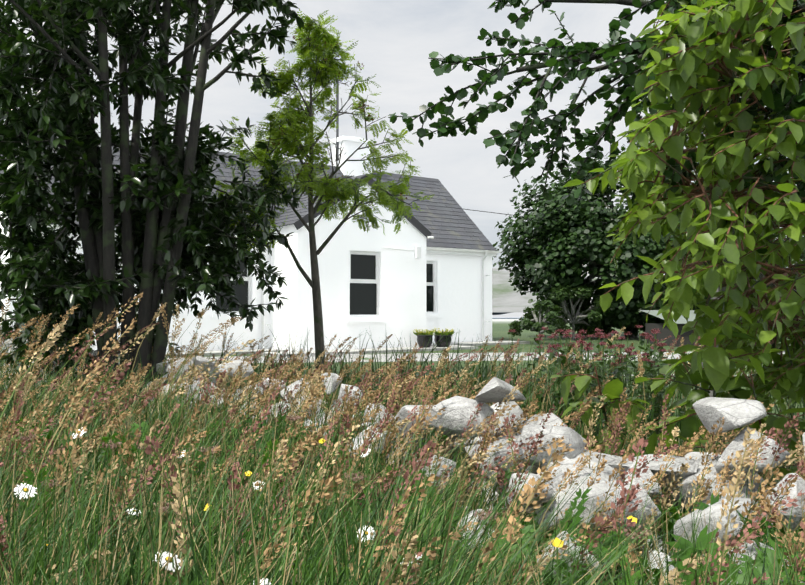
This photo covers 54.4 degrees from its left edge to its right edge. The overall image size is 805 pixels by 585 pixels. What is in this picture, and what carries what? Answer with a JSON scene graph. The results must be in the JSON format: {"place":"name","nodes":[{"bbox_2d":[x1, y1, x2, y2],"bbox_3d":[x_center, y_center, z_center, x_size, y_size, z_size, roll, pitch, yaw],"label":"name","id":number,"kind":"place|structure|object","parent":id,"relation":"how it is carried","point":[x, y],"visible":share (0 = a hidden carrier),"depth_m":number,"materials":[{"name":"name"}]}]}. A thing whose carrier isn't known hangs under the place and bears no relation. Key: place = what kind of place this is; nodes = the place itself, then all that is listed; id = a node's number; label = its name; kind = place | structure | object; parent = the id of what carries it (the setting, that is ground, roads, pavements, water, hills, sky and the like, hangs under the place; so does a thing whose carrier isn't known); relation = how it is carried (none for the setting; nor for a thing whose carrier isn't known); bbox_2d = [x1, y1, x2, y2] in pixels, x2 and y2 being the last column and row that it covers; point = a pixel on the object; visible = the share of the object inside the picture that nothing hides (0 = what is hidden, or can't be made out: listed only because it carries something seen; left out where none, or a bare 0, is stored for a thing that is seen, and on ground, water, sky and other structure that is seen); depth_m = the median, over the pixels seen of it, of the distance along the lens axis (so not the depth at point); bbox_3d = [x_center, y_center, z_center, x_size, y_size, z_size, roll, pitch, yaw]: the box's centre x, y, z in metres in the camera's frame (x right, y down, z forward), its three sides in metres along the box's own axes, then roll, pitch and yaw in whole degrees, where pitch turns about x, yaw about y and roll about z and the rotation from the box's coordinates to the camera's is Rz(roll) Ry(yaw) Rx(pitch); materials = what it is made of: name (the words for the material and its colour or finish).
{"place":"outdoors","nodes":[
{"label":"outdoors","id":0,"kind":"place"},
{"bbox_2d":[2,0,801,317],"label":"sky","id":1,"kind":"structure","parent":0,"point":[397,38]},
{"bbox_2d":[0,324,804,584],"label":"meadow grass","id":2,"kind":"structure","parent":0,"point":[53,552],"depth_m":1.91,"materials":[{"name":"green plant"}]},
{"bbox_2d":[29,318,804,535],"bbox_3d":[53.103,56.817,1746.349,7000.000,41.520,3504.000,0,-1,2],"label":"ground","id":3,"kind":"structure","parent":0,"point":[500,327],"depth_m":14.36,"materials":[{"name":"green plant"}]},
{"bbox_2d":[0,0,304,400],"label":"multi stem tree","id":4,"kind":"object","parent":3,"relation":"on","point":[165,218],"visible":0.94,"depth_m":8.81,"materials":[{"name":"green plant"}]},
{"bbox_2d":[0,183,491,351],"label":"house walls","id":5,"kind":"structure","parent":3,"relation":"on","point":[367,280],"depth_m":18.20,"materials":[{"name":"white paint"}]},
{"bbox_2d":[0,136,495,250],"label":"roof slates","id":6,"kind":"object","parent":5,"relation":"on","point":[443,218],"visible":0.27,"depth_m":22.04,"materials":[{"name":"grey stone"}]},
{"bbox_2d":[330,135,374,175],"bbox_3d":[-1.448,-3.786,22.596,1.070,1.370,0.740,1,-1,-36],"label":"chimney","id":7,"kind":"object","parent":6,"relation":"on","point":[351,144],"visible":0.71,"depth_m":22.27,"materials":[{"name":"white paint"}]},
{"bbox_2d":[333,79,341,160],"bbox_3d":[-1.855,-4.932,22.320,0.282,2.350,0.070,1,-1,-30],"label":"aerial mast","id":8,"kind":"object","parent":7,"relation":"attached to","point":[337,121],"visible":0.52,"depth_m":22.29,"materials":[{"name":"grey metal"}]},
{"bbox_2d":[294,174,431,236],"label":"verge boards","id":9,"kind":"object","parent":6,"relation":"attached to","point":[416,223],"visible":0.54,"depth_m":18.36,"materials":[{"name":"black"}]},
{"bbox_2d":[13,224,500,348],"bbox_3d":[-2.035,-0.025,18.086,12.670,2.773,1.384,1,-1,-36],"label":"gutter and downpipe","id":10,"kind":"object","parent":5,"relation":"attached to","point":[484,253],"visible":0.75,"depth_m":21.24,"materials":[{"name":"white plastic"}]},
{"bbox_2d":[206,9,433,394],"bbox_3d":[-1.177,-1.258,11.026,3.229,5.467,2.516,0,-1,2],"label":"rowan tree","id":11,"kind":"object","parent":3,"relation":"on","point":[286,125],"visible":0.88,"depth_m":10.92,"materials":[{"name":"green plant"}]},
{"bbox_2d":[118,341,529,358],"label":"path by house","id":12,"kind":"structure","parent":3,"relation":"on","point":[465,345],"depth_m":17.74,"materials":[{"name":"concrete"}]},
{"bbox_2d":[413,327,453,347],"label":"plant pots","id":13,"kind":"object","parent":12,"relation":"on","point":[422,334],"visible":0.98,"depth_m":18.74,"materials":[{"name":"black plastic"}]},
{"bbox_2d":[14,427,636,584],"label":"daisies","id":14,"kind":"object","parent":3,"relation":"on","point":[556,542],"visible":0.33,"depth_m":1.97,"materials":[{"name":"white plant"}]},
{"bbox_2d":[19,327,682,584],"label":"herb stems","id":15,"kind":"object","parent":3,"relation":"on","point":[577,366],"visible":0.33,"depth_m":8.41,"materials":[{"name":"plant"}]},
{"bbox_2d":[17,415,650,540],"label":"yellow wildflowers","id":16,"kind":"object","parent":15,"relation":"on","point":[297,417],"visible":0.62,"depth_m":2.36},
{"bbox_2d":[0,292,804,584],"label":"flowering grasses","id":17,"kind":"object","parent":3,"relation":"on","point":[493,422],"visible":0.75,"depth_m":3.15,"materials":[{"name":"brown plant"}]},
{"bbox_2d":[0,326,804,584],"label":"dry stone wall","id":18,"kind":"structure","parent":3,"relation":"on","point":[735,413],"depth_m":3.31,"materials":[{"name":"stone"}]},
{"bbox_2d":[1,413,804,584],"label":"ferny herb leaves","id":19,"kind":"object","parent":3,"relation":"on","point":[683,556],"visible":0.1,"depth_m":2.62,"materials":[{"name":"green plant"}]},
{"bbox_2d":[119,351,784,376],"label":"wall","id":20,"kind":"structure","parent":3,"relation":"on","point":[367,357],"depth_m":15.75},
{"bbox_2d":[508,300,571,336],"bbox_3d":[3.741,0.869,21.799,1.753,1.330,1.586,0,-1,22],"label":"shrub","id":21,"kind":"object","parent":3,"relation":"on","point":[550,318],"visible":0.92,"depth_m":21.76,"materials":[{"name":"green plant"}]},
{"bbox_2d":[530,283,613,339],"bbox_3d":[5.188,0.635,24.272,2.678,1.896,2.050,0,-1,2],"label":"shrub","id":22,"kind":"object","parent":3,"relation":"on","point":[577,317],"visible":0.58,"depth_m":24.17,"materials":[{"name":"green plant"}]},
{"bbox_2d":[388,0,804,204],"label":"tree branches","id":23,"kind":"object","parent":3,"relation":"on","point":[609,53],"visible":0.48,"depth_m":4.70,"materials":[{"name":"green plant"}]},
{"bbox_2d":[507,325,701,427],"bbox_3d":[2.402,0.925,8.909,2.289,1.081,1.730,0,-1,2],"label":"valerian","id":24,"kind":"object","parent":3,"relation":"on","point":[615,371],"depth_m":8.79,"materials":[{"name":"plant"}]},
{"bbox_2d":[492,143,773,337],"bbox_3d":[7.877,-1.693,26.747,9.777,6.651,7.978,0,-1,2],"label":"bush","id":25,"kind":"object","parent":3,"relation":"on","point":[571,239],"visible":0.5,"depth_m":24.58,"materials":[{"name":"green plant"}]},
{"bbox_2d":[549,0,804,480],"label":"leaf tree","id":26,"kind":"object","parent":3,"relation":"on","point":[734,229],"visible":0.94,"depth_m":4.09,"materials":[{"name":"green plant"}]},
{"bbox_2d":[645,323,771,346],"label":"shed walls","id":27,"kind":"structure","parent":3,"relation":"on","point":[665,331],"depth_m":20.77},
{"bbox_2d":[640,310,702,323],"bbox_3d":[8.295,0.654,21.349,3.109,0.340,2.581,0,-1,2],"label":"corrugated shed roof","id":28,"kind":"object","parent":27,"relation":"on","point":[682,319],"visible":0.17,"depth_m":21.31,"materials":[{"name":"grey metal"}]},
{"bbox_2d":[730,236,804,343],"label":"hedge","id":29,"kind":"object","parent":3,"relation":"on","point":[802,259],"visible":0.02,"depth_m":18.36,"materials":[{"name":"green plant"}]},
{"bbox_2d":[492,265,664,314],"bbox_3d":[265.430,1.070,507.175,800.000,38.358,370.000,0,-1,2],"label":"background landscape","id":30,"kind":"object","parent":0,"point":[506,298],"depth_m":401.15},
{"bbox_2d":[465,209,775,239],"bbox_3d":[22.307,-2.046,41.755,54.736,8.240,0.219,1,-1,-38],"label":"overhead wire","id":31,"kind":"object","parent":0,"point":[498,213],"visible":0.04,"depth_m":26.30,"materials":[{"name":"grey"}]}
]}

